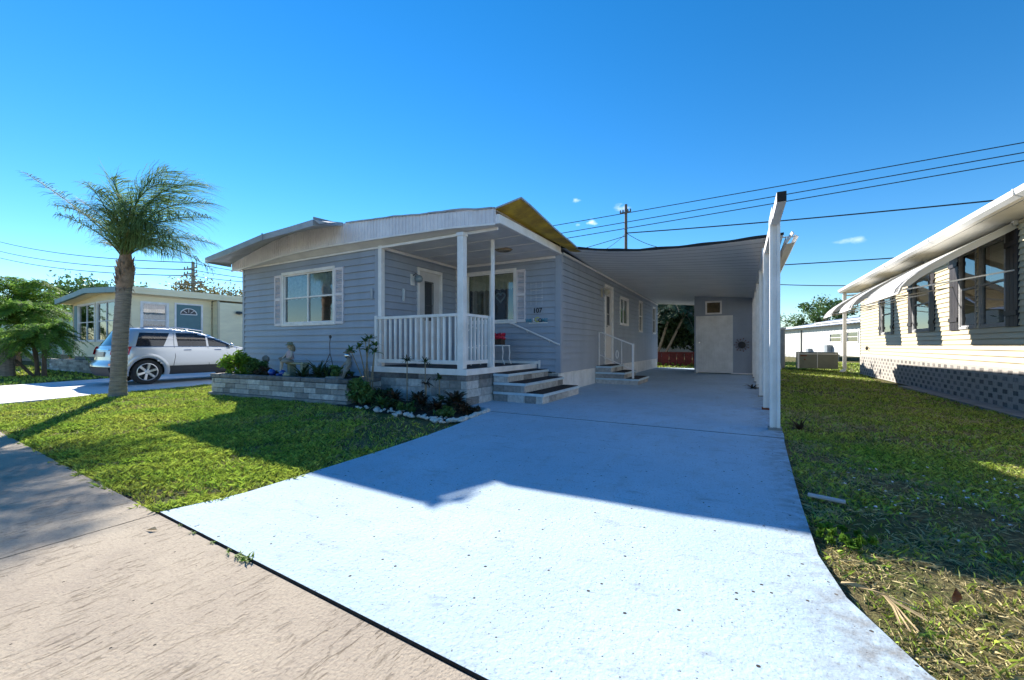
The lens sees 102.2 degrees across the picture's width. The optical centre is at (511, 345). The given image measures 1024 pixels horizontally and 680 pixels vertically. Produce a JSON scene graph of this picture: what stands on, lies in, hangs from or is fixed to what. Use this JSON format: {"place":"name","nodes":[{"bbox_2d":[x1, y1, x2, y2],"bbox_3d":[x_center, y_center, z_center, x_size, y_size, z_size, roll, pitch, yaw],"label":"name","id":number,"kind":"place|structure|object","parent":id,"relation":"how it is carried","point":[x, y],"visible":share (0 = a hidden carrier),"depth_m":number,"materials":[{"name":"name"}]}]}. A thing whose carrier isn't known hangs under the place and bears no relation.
{"place":"outdoors","nodes":[
{"label":"outdoors","id":0,"kind":"place"},
{"bbox_2d":[0,371,234,403],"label":"neighbour driveway","id":1,"kind":"structure","parent":0,"point":[33,392],"depth_m":10.99,"materials":[{"name":"grey concrete"}]},
{"bbox_2d":[89,324,241,383],"bbox_3d":[-10.514,0.194,13.622,2.240,1.853,4.799,0,0,29],"label":"suv","id":2,"kind":"object","parent":1,"relation":"on","point":[155,354],"visible":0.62,"depth_m":12.22,"materials":[{"name":"silver metal"}]},
{"bbox_2d":[0,432,476,679],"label":"street","id":3,"kind":"structure","parent":0,"point":[97,583],"depth_m":1.76,"materials":[{"name":"concrete"}]},
{"bbox_2d":[239,551,253,561],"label":"weed","id":4,"kind":"object","parent":3,"relation":"on","point":[245,558],"visible":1,"depth_m":2.15,"materials":[{"name":"green plant"}]},
{"bbox_2d":[0,356,1023,679],"bbox_3d":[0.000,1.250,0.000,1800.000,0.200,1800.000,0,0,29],"label":"ground","id":5,"kind":"structure","parent":0,"point":[982,522],"depth_m":2.71,"materials":[{"name":"soil"}]},
{"bbox_2d":[0,344,15,376],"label":"palm tree","id":6,"kind":"object","parent":5,"relation":"on","point":[7,367],"visible":0.57,"depth_m":14.95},
{"bbox_2d":[0,328,41,376],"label":"date palm","id":7,"kind":"object","parent":5,"relation":"on","point":[25,369],"visible":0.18,"depth_m":15.23,"materials":[{"name":"green plant"}]},
{"bbox_2d":[0,297,72,366],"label":"feather palm","id":8,"kind":"object","parent":5,"relation":"on","point":[17,312],"visible":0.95,"depth_m":21.42,"materials":[{"name":"green plant"}]},
{"bbox_2d":[0,276,72,362],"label":"feather palm","id":9,"kind":"object","parent":5,"relation":"on","point":[24,290],"visible":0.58,"depth_m":25.21,"materials":[{"name":"green plant"}]},
{"bbox_2d":[1,312,73,361],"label":"mint building","id":10,"kind":"structure","parent":5,"relation":"on","point":[63,355],"depth_m":26.41,"materials":[{"name":"green wood"}]},
{"bbox_2d":[0,321,94,375],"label":"date palm","id":11,"kind":"object","parent":5,"relation":"on","point":[38,338],"visible":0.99,"depth_m":14.79,"materials":[{"name":"green plant"}]},
{"bbox_2d":[41,356,93,372],"bbox_3d":[-17.550,0.810,19.641,8.206,0.620,4.806,0,0,29],"label":"block planter","id":12,"kind":"object","parent":5,"relation":"on","point":[78,363],"visible":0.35,"depth_m":17.79,"materials":[{"name":"concrete"}]},
{"bbox_2d":[4,269,174,310],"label":"oak tree","id":13,"kind":"object","parent":5,"relation":"on","point":[69,276],"visible":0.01,"depth_m":43.47,"materials":[{"name":"green plant"}]},
{"bbox_2d":[40,273,146,311],"bbox_3d":[-32.352,-2.120,32.316,7.253,7.133,8.607,0,0,-11],"label":"round tree","id":14,"kind":"object","parent":5,"relation":"on","point":[67,289],"visible":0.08,"depth_m":30.64,"materials":[{"name":"green plant"}]},
{"bbox_2d":[17,157,228,396],"bbox_3d":[-8.332,-1.452,9.251,3.857,5.320,3.001,0,0,29],"label":"palm tree","id":15,"kind":"object","parent":5,"relation":"on","point":[130,233],"visible":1,"depth_m":9.11,"materials":[{"name":"green plant"}]},
{"bbox_2d":[54,286,241,358],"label":"yellow house","id":16,"kind":"structure","parent":5,"relation":"on","point":[218,316],"depth_m":18.84,"materials":[{"name":"beige"}]},
{"bbox_2d":[77,302,95,341],"bbox_3d":[-19.699,-1.055,19.470,2.160,1.790,0.600,0,0,29],"label":"window","id":17,"kind":"structure","parent":16,"relation":"in","point":[86,314],"depth_m":19.81,"materials":[{"name":"white paint"}]},
{"bbox_2d":[96,299,114,341],"bbox_3d":[-17.656,-1.065,18.329,2.140,1.810,0.600,0,0,29],"label":"window","id":18,"kind":"structure","parent":16,"relation":"in","point":[104,309],"depth_m":18.70,"materials":[{"name":"glass"}]},
{"bbox_2d":[140,301,168,328],"bbox_3d":[-15.537,-1.055,17.816,0.600,1.610,0.990,0,0,29],"label":"window","id":19,"kind":"structure","parent":16,"relation":"in","point":[152,314],"depth_m":17.76,"materials":[{"name":"white glass"}]},
{"bbox_2d":[177,304,200,332],"bbox_3d":[-14.701,-0.730,18.776,0.125,2.200,0.960,0,0,29],"label":"front door","id":20,"kind":"structure","parent":16,"relation":"in","point":[188,316],"depth_m":18.80,"materials":[{"name":"teal paint"}]},
{"bbox_2d":[134,273,241,296],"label":"oak tree","id":21,"kind":"object","parent":5,"relation":"on","point":[199,286],"visible":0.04,"depth_m":41.78,"materials":[{"name":"green plant"}]},
{"bbox_2d":[179,262,202,291],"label":"utility pole","id":22,"kind":"object","parent":5,"relation":"on","point":[193,272],"visible":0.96,"depth_m":40.75,"materials":[{"name":"grey wood"}]},
{"bbox_2d":[0,251,189,269],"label":"power line","id":23,"kind":"object","parent":22,"relation":"attached to","point":[96,265],"visible":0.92,"depth_m":52.87,"materials":[{"name":"metal"}]},
{"bbox_2d":[1,258,190,275],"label":"power line","id":24,"kind":"object","parent":22,"relation":"attached to","point":[102,272],"visible":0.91,"depth_m":52.16,"materials":[{"name":"metal"}]},
{"bbox_2d":[2,242,190,262],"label":"power line","id":25,"kind":"object","parent":22,"relation":"attached to","point":[100,257],"visible":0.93,"depth_m":52.11,"materials":[{"name":"metal"}]},
{"bbox_2d":[0,384,450,512],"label":"lawn","id":26,"kind":"structure","parent":5,"relation":"on","point":[230,488],"depth_m":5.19,"materials":[{"name":"green plant"}]},
{"bbox_2d":[208,371,380,404],"bbox_3d":[-4.796,0.894,9.165,4.250,0.492,1.510,0,0,29],"label":"brick planter","id":27,"kind":"object","parent":5,"relation":"on","point":[312,389],"visible":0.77,"depth_m":8.55,"materials":[{"name":"concrete"}]},
{"bbox_2d":[215,349,255,373],"bbox_3d":[-6.506,0.424,9.796,0.828,0.690,0.767,0,0,-18],"label":"green shrub","id":28,"kind":"object","parent":27,"relation":"on","point":[239,358],"visible":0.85,"depth_m":9.66,"materials":[{"name":"green plant"}]},
{"bbox_2d":[242,358,268,374],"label":"green shrub","id":29,"kind":"object","parent":27,"relation":"on","point":[252,365],"visible":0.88,"depth_m":9.50,"materials":[{"name":"green plant"}]},
{"bbox_2d":[253,366,276,374],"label":"shrub","id":30,"kind":"object","parent":27,"relation":"on","point":[261,370],"visible":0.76,"depth_m":9.28,"materials":[{"name":"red plant"}]},
{"bbox_2d":[276,342,295,375],"bbox_3d":[-5.031,0.296,9.212,0.395,0.758,0.391,0,0,-9],"label":"garden statue","id":31,"kind":"object","parent":27,"relation":"on","point":[288,357],"visible":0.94,"depth_m":9.12,"materials":[{"name":"grey stone"}]},
{"bbox_2d":[285,362,310,376],"bbox_3d":[-4.750,0.532,9.156,0.620,0.315,0.200,0,0,29],"label":"garden bench","id":32,"kind":"object","parent":27,"relation":"on","point":[289,370],"visible":0.61,"depth_m":9.14,"materials":[{"name":"stone"}]},
{"bbox_2d":[289,364,313,376],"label":"spiky plant","id":33,"kind":"object","parent":27,"relation":"on","point":[303,371],"visible":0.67,"depth_m":8.82,"materials":[{"name":"green plant"}]},
{"bbox_2d":[300,359,334,377],"bbox_3d":[-4.104,0.472,8.785,0.841,0.437,0.788,0,0,29],"label":"spiky plant","id":34,"kind":"object","parent":27,"relation":"on","point":[320,368],"visible":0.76,"depth_m":8.72,"materials":[{"name":"green plant"}]},
{"bbox_2d":[311,364,330,377],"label":"spiky plant","id":35,"kind":"object","parent":27,"relation":"on","point":[326,371],"visible":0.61,"depth_m":8.53,"materials":[{"name":"green plant"}]},
{"bbox_2d":[328,365,349,377],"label":"shrub","id":36,"kind":"object","parent":27,"relation":"on","point":[336,370],"visible":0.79,"depth_m":8.35,"materials":[{"name":"green plant"}]},
{"bbox_2d":[325,349,353,378],"bbox_3d":[-3.453,0.378,8.345,0.355,0.605,0.487,0,0,29],"label":"statue","id":37,"kind":"object","parent":27,"relation":"on","point":[347,363],"visible":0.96,"depth_m":8.34,"materials":[{"name":"grey stone"}]},
{"bbox_2d":[334,401,480,421],"bbox_3d":[-1.845,1.128,7.363,3.100,0.031,1.300,0,0,29],"label":"planting bed","id":38,"kind":"object","parent":5,"relation":"on","point":[457,414],"visible":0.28,"depth_m":7.10,"materials":[{"name":"soil"}]},
{"bbox_2d":[345,376,377,405],"bbox_3d":[-2.873,0.868,7.884,0.707,0.582,0.582,0,0,29],"label":"shrub","id":39,"kind":"object","parent":38,"relation":"on","point":[361,392],"visible":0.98,"depth_m":7.72,"materials":[{"name":"green plant"}]},
{"bbox_2d":[347,334,384,402],"bbox_3d":[-2.960,0.438,8.189,1.022,1.373,0.427,0,0,29],"label":"cane plant","id":40,"kind":"object","parent":38,"relation":"on","point":[366,370],"visible":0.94,"depth_m":8.13,"materials":[{"name":"green plant"}]},
{"bbox_2d":[369,395,389,409],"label":"filler plant","id":41,"kind":"object","parent":38,"relation":"on","point":[381,400],"visible":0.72,"depth_m":7.31,"materials":[{"name":"green plant"}]},
{"bbox_2d":[372,387,392,401],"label":"shrub","id":42,"kind":"object","parent":38,"relation":"on","point":[380,393],"visible":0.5,"depth_m":7.93,"materials":[{"name":"green plant"}]},
{"bbox_2d":[382,398,398,408],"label":"shrub","id":43,"kind":"object","parent":38,"relation":"on","point":[390,403],"visible":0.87,"depth_m":7.26,"materials":[{"name":"green plant"}]},
{"bbox_2d":[385,388,407,402],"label":"bed plant","id":44,"kind":"object","parent":38,"relation":"on","point":[395,395],"visible":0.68,"depth_m":7.51,"materials":[{"name":"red plant"}]},
{"bbox_2d":[396,400,416,412],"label":"shrub","id":45,"kind":"object","parent":38,"relation":"on","point":[409,407],"visible":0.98,"depth_m":6.91,"materials":[{"name":"green plant"}]},
{"bbox_2d":[402,354,417,402],"bbox_3d":[-2.026,0.653,7.947,0.372,0.975,0.380,0,0,7],"label":"feathery plant","id":46,"kind":"object","parent":38,"relation":"on","point":[407,359],"visible":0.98,"depth_m":7.95,"materials":[{"name":"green plant"}]},
{"bbox_2d":[407,390,429,405],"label":"bed plant","id":47,"kind":"object","parent":38,"relation":"on","point":[415,395],"visible":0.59,"depth_m":7.35,"materials":[{"name":"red plant"}]},
{"bbox_2d":[411,394,432,410],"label":"filler plant","id":48,"kind":"object","parent":38,"relation":"on","point":[420,400],"visible":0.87,"depth_m":7.11,"materials":[{"name":"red plant"}]},
{"bbox_2d":[418,377,433,403],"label":"bed plant","id":49,"kind":"object","parent":38,"relation":"on","point":[426,383],"visible":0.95,"depth_m":7.44,"materials":[{"name":"green plant"}]},
{"bbox_2d":[424,398,445,413],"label":"filler plant","id":50,"kind":"object","parent":38,"relation":"on","point":[436,406],"visible":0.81,"depth_m":6.77,"materials":[{"name":"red plant"}]},
{"bbox_2d":[433,405,455,417],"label":"shrub","id":51,"kind":"object","parent":38,"relation":"on","point":[447,411],"visible":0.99,"depth_m":6.39,"materials":[{"name":"green plant"}]},
{"bbox_2d":[443,390,472,411],"bbox_3d":[-0.914,0.947,6.968,0.611,0.392,0.576,0,0,29],"label":"bed plant","id":52,"kind":"object","parent":38,"relation":"on","point":[456,396],"visible":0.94,"depth_m":6.93,"materials":[{"name":"green plant"}]},
{"bbox_2d":[454,402,473,413],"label":"bed plant","id":53,"kind":"object","parent":38,"relation":"on","point":[463,405],"visible":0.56,"depth_m":6.72,"materials":[{"name":"green plant"}]},
{"bbox_2d":[459,404,480,414],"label":"shrub","id":54,"kind":"object","parent":38,"relation":"on","point":[467,412],"visible":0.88,"depth_m":6.71,"materials":[{"name":"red plant"}]},
{"bbox_2d":[205,197,657,405],"bbox_3d":[-0.102,-0.825,15.801,8.920,3.890,16.705,0,0,29],"label":"mobile home","id":55,"kind":"object","parent":5,"relation":"on","point":[309,287],"visible":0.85,"depth_m":9.84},
{"bbox_2d":[281,266,334,326],"bbox_3d":[-4.871,-1.170,10.334,2.050,1.370,0.600,0,0,29],"label":"window","id":56,"kind":"structure","parent":55,"relation":"in","point":[308,295],"depth_m":10.44,"materials":[{"name":"clear glass"}]},
{"bbox_2d":[410,273,422,285],"bbox_3d":[-2.226,-1.555,9.694,0.272,0.290,0.193,0,0,14],"label":"porch lamp","id":57,"kind":"object","parent":55,"relation":"attached to","point":[417,278],"visible":1,"depth_m":9.65,"materials":[{"name":"white glass"}]},
{"bbox_2d":[420,271,438,359],"bbox_3d":[-2.047,-0.695,10.259,0.125,2.210,0.780,0,0,29],"label":"front door","id":58,"kind":"structure","parent":55,"relation":"in","point":[429,287],"depth_m":10.30,"materials":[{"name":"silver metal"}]},
{"bbox_2d":[467,268,516,324],"bbox_3d":[-0.439,-1.245,10.930,1.570,1.380,0.600,0,0,29],"label":"window","id":59,"kind":"structure","parent":55,"relation":"in","point":[478,283],"depth_m":10.95,"materials":[{"name":"clear glass"}]},
{"bbox_2d":[476,345,511,363],"bbox_3d":[-0.491,0.220,10.077,0.922,0.460,0.360,0,0,29],"label":"porch table","id":60,"kind":"object","parent":55,"relation":"on","point":[503,352],"visible":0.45,"depth_m":9.80,"materials":[{"name":"white paint"}]},
{"bbox_2d":[495,333,505,344],"bbox_3d":[-0.345,-0.163,10.033,0.525,0.295,0.347,0,0,29],"label":"flower basket","id":61,"kind":"object","parent":60,"relation":"on","point":[500,338],"visible":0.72,"depth_m":9.89,"materials":[{"name":"red plant"}]},
{"bbox_2d":[495,248,512,252],"bbox_3d":[-0.184,-2.107,9.150,0.400,0.035,0.400,0,0,29],"label":"ceiling fixture","id":62,"kind":"object","parent":55,"relation":"attached to","point":[503,250],"visible":0.98,"depth_m":9.09,"materials":[{"name":"beige glass"}]},
{"bbox_2d":[526,317,547,323],"bbox_3d":[0.594,-0.612,10.032,0.598,0.154,0.018,0,0,29],"label":"welcome sign","id":63,"kind":"object","parent":55,"relation":"attached to","point":[541,321],"visible":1,"depth_m":9.99,"materials":[{"name":"white paint"}]},
{"bbox_2d":[532,307,543,312],"bbox_3d":[0.621,-0.853,10.017,0.320,0.175,0.018,0,0,29],"label":"house number","id":64,"kind":"object","parent":55,"relation":"attached to","point":[538,310],"visible":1,"depth_m":9.99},
{"bbox_2d":[606,287,611,362],"bbox_3d":[3.099,-0.640,13.261,0.125,2.400,0.820,0,0,29],"label":"side door","id":65,"kind":"structure","parent":55,"relation":"in","point":[608,297],"depth_m":13.38,"materials":[{"name":"silver metal"}]},
{"bbox_2d":[619,296,628,325],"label":"window","id":66,"kind":"structure","parent":55,"relation":"in","point":[624,302],"depth_m":15.46,"materials":[{"name":"glass"}]},
{"bbox_2d":[638,300,642,332],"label":"window","id":67,"kind":"structure","parent":55,"relation":"in","point":[640,305],"depth_m":17.64,"materials":[{"name":"white glass"}]},
{"bbox_2d":[652,306,655,333],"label":"window","id":68,"kind":"structure","parent":55,"relation":"in","point":[654,308],"depth_m":20.23,"materials":[{"name":"white paint"}]},
{"bbox_2d":[0,361,874,385],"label":"grass","id":69,"kind":"structure","parent":5,"relation":"on","point":[14,379],"depth_m":16.62,"materials":[{"name":"green plant"}]},
{"bbox_2d":[155,411,777,679],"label":"joint strip","id":70,"kind":"object","parent":5,"relation":"on","point":[416,645],"visible":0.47,"depth_m":1.76,"materials":[{"name":"concrete"}]},
{"bbox_2d":[620,204,630,248],"bbox_3d":[10.381,-5.780,37.661,1.060,14.200,0.450,0,0,29],"label":"utility pole","id":71,"kind":"object","parent":5,"relation":"on","point":[625,227],"visible":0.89,"depth_m":37.60,"materials":[{"name":"brown wood"}]},
{"bbox_2d":[553,142,1023,225],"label":"power line","id":72,"kind":"object","parent":71,"relation":"attached to","point":[809,180],"visible":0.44,"depth_m":30.75,"materials":[{"name":"metal"}]},
{"bbox_2d":[564,152,1023,232],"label":"power line","id":73,"kind":"object","parent":71,"relation":"attached to","point":[812,189],"visible":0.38,"depth_m":30.54,"materials":[{"name":"metal"}]},
{"bbox_2d":[569,160,1023,237],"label":"power line","id":74,"kind":"object","parent":71,"relation":"attached to","point":[813,196],"visible":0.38,"depth_m":30.52,"materials":[{"name":"metal"}]},
{"bbox_2d":[626,200,993,233],"bbox_3d":[28.407,-9.649,27.600,41.293,1.256,0.090,0,0,29],"label":"power line","id":75,"kind":"object","parent":71,"relation":"attached to","point":[821,217],"visible":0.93,"depth_m":30.32,"materials":[{"name":"metal"}]},
{"bbox_2d":[657,352,693,365],"bbox_3d":[8.843,0.740,23.231,8.800,0.760,0.090,0,0,29],"label":"red fence","id":76,"kind":"object","parent":5,"relation":"on","point":[680,358],"visible":0.15,"depth_m":23.06,"materials":[{"name":"red wood"}]},
{"bbox_2d":[658,305,693,349],"bbox_3d":[9.122,-2.008,26.847,7.536,6.326,7.338,0,0,15],"label":"broad tree","id":77,"kind":"object","parent":5,"relation":"on","point":[671,330],"visible":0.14,"depth_m":24.48,"materials":[{"name":"green plant"}]},
{"bbox_2d":[658,304,693,351],"bbox_3d":[9.631,-0.876,23.905,4.953,4.070,4.232,0,0,29],"label":"shade palm","id":78,"kind":"object","parent":5,"relation":"on","point":[662,308],"visible":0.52,"depth_m":23.03,"materials":[{"name":"green plant"}]},
{"bbox_2d":[666,314,693,351],"bbox_3d":[11.178,-0.618,24.886,3.830,3.543,3.681,0,0,29],"label":"broad tree","id":79,"kind":"object","parent":5,"relation":"on","point":[683,344],"visible":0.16,"depth_m":24.28,"materials":[{"name":"green plant"}]},
{"bbox_2d":[780,327,785,367],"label":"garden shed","id":80,"kind":"structure","parent":5,"relation":"on","point":[782,346],"depth_m":20.12,"materials":[{"name":"grey metal"}]},
{"bbox_2d":[780,314,804,327],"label":"thin tree","id":81,"kind":"object","parent":5,"relation":"on","point":[787,322],"visible":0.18,"depth_m":56.34,"materials":[{"name":"green plant"}]},
{"bbox_2d":[784,417,813,432],"bbox_3d":[3.860,1.076,5.542,0.435,0.226,0.482,0,0,1],"label":"dead shrub","id":82,"kind":"object","parent":5,"relation":"on","point":[800,426],"visible":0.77,"depth_m":5.53,"materials":[{"name":"brown plant"}]},
{"bbox_2d":[796,352,837,368],"bbox_3d":[14.726,0.700,19.993,1.570,0.800,0.930,0,0,29],"label":"air conditioner","id":83,"kind":"object","parent":5,"relation":"on","point":[822,360],"visible":1,"depth_m":19.60,"materials":[{"name":"grey metal"}]},
{"bbox_2d":[785,316,859,356],"bbox_3d":[27.465,-0.755,33.346,5.500,3.750,20.800,0,0,16],"label":"white trailer","id":84,"kind":"object","parent":5,"relation":"on","point":[825,336],"visible":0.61,"depth_m":33.27,"materials":[{"name":"paint"}]},
{"bbox_2d":[788,294,859,326],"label":"oak tree","id":85,"kind":"object","parent":5,"relation":"on","point":[817,310],"visible":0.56,"depth_m":49.69,"materials":[{"name":"green plant"}]},
{"bbox_2d":[814,521,878,550],"bbox_3d":[1.920,1.095,2.383,0.347,0.107,0.287,0,0,-41],"label":"green tuft","id":86,"kind":"object","parent":5,"relation":"on","point":[846,539],"visible":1,"depth_m":2.35,"materials":[{"name":"green plant"}]},
{"bbox_2d":[780,368,1023,679],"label":"lawn","id":87,"kind":"structure","parent":5,"relation":"on","point":[972,640],"depth_m":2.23,"materials":[{"name":"green plant"}]},
{"bbox_2d":[807,493,845,503],"bbox_3d":[2.276,1.106,2.990,0.220,0.018,0.056,2,1,38],"label":"wood scrap","id":88,"kind":"object","parent":87,"relation":"on","point":[828,498],"visible":1,"depth_m":2.98,"materials":[{"name":"grey wood"}]},
{"bbox_2d":[841,581,926,631],"bbox_3d":[1.618,1.095,1.765,0.177,0.026,0.330,0,0,-3],"label":"palm leaf sheath","id":89,"kind":"object","parent":87,"relation":"on","point":[901,614],"visible":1,"depth_m":1.73,"materials":[{"name":"beige plant"}]},
{"bbox_2d":[951,588,961,602],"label":"fallen leaf","id":90,"kind":"object","parent":87,"relation":"on","point":[956,596],"visible":1,"depth_m":1.79,"materials":[{"name":"brown plant"}]},
{"bbox_2d":[838,183,1023,419],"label":"cream house","id":91,"kind":"structure","parent":5,"relation":"on","point":[961,341],"depth_m":10.30,"materials":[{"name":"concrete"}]},
{"bbox_2d":[824,277,892,317],"bbox_3d":[13.521,-1.818,16.238,1.791,1.356,1.818,0,0,29],"label":"window awning","id":92,"kind":"object","parent":91,"relation":"attached to","point":[836,308],"depth_m":15.89,"materials":[{"name":"white metal"}]},
{"bbox_2d":[839,261,928,312],"bbox_3d":[11.927,-1.818,13.383,1.791,1.356,1.878,0,0,29],"label":"window awning","id":93,"kind":"object","parent":91,"relation":"attached to","point":[856,300],"depth_m":12.98,"materials":[{"name":"white metal"}]},
{"bbox_2d":[881,297,890,334],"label":"window","id":94,"kind":"structure","parent":91,"relation":"in","point":[885,310],"depth_m":16.17,"materials":[{"name":"clear glass"}]},
{"bbox_2d":[912,275,928,331],"bbox_3d":[12.836,-1.248,12.508,0.696,1.656,1.404,0,0,29],"label":"window","id":95,"kind":"structure","parent":91,"relation":"in","point":[920,304],"depth_m":13.11,"materials":[{"name":"clear glass"}]},
{"bbox_2d":[865,220,1018,304],"bbox_3d":[9.977,-1.818,9.888,1.791,1.356,2.922,0,0,29],"label":"window awning","id":96,"kind":"object","parent":91,"relation":"attached to","point":[895,286],"depth_m":8.95,"materials":[{"name":"white metal"}]},
{"bbox_2d":[958,247,977,329],"bbox_3d":[11.365,-1.356,9.873,0.696,1.920,0.888,0,0,29],"label":"window","id":97,"kind":"structure","parent":91,"relation":"in","point":[967,261],"depth_m":10.30,"materials":[{"name":"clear glass"}]},
{"bbox_2d":[978,234,1004,327],"bbox_3d":[10.818,-1.356,8.893,0.696,1.920,1.116,0,0,29],"label":"window","id":98,"kind":"structure","parent":91,"relation":"in","point":[991,254],"depth_m":9.37,"materials":[{"name":"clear glass"}]},
{"bbox_2d":[845,462,1023,562],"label":"fallen blossoms","id":99,"kind":"object","parent":5,"relation":"on","point":[943,504],"visible":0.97,"depth_m":3.13,"materials":[{"name":"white plant"}]},
{"bbox_2d":[0,0,1023,326],"label":"sky","id":100,"kind":"structure","parent":0,"point":[343,111],"materials":[{"name":"blue"}]},
{"bbox_2d":[161,367,935,679],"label":"driveway","id":101,"kind":"structure","parent":0,"point":[497,544],"depth_m":2.33,"materials":[{"name":"paint"}]},
{"bbox_2d":[493,368,579,403],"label":"porch steps","id":102,"kind":"structure","parent":101,"relation":"on","point":[536,386],"depth_m":8.24,"materials":[{"name":"concrete"}]},
{"bbox_2d":[595,332,648,384],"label":"side steps","id":103,"kind":"structure","parent":101,"relation":"on","point":[611,373],"depth_m":11.90,"materials":[{"name":"concrete"}]},
{"bbox_2d":[561,191,798,430],"bbox_3d":[5.460,-0.622,12.707,4.650,3.461,16.766,0,0,29],"label":"carport","id":104,"kind":"object","parent":101,"relation":"on","point":[750,267],"visible":0.88,"depth_m":9.50,"materials":[{"name":"white metal"}]},
{"bbox_2d":[694,295,751,374],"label":"storage shed","id":105,"kind":"structure","parent":101,"relation":"on","point":[723,324],"depth_m":16.02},
{"bbox_2d":[698,317,730,372],"bbox_3d":[7.910,-0.015,16.162,1.180,2.170,0.055,0,0,29],"label":"door","id":106,"kind":"structure","parent":105,"relation":"in","point":[714,333],"depth_m":16.16,"materials":[{"name":"white paint"}]},
{"bbox_2d":[734,338,748,351],"bbox_3d":[8.712,-0.020,15.675,0.519,0.531,0.045,0,0,29],"label":"wall ornament","id":107,"kind":"object","parent":105,"relation":"attached to","point":[741,344],"depth_m":15.66,"materials":[{"name":"black metal"}]},
{"bbox_2d":[660,312,693,351],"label":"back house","id":108,"kind":"structure","parent":0,"point":[675,350],"depth_m":28.99,"materials":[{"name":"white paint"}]},
{"bbox_2d":[785,257,894,264],"bbox_3d":[28.996,-6.216,27.330,36.002,0.604,0.072,0,0,29],"label":"power line","id":109,"kind":"object","parent":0,"point":[840,261],"visible":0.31,"depth_m":30.09,"materials":[{"name":"metal"}]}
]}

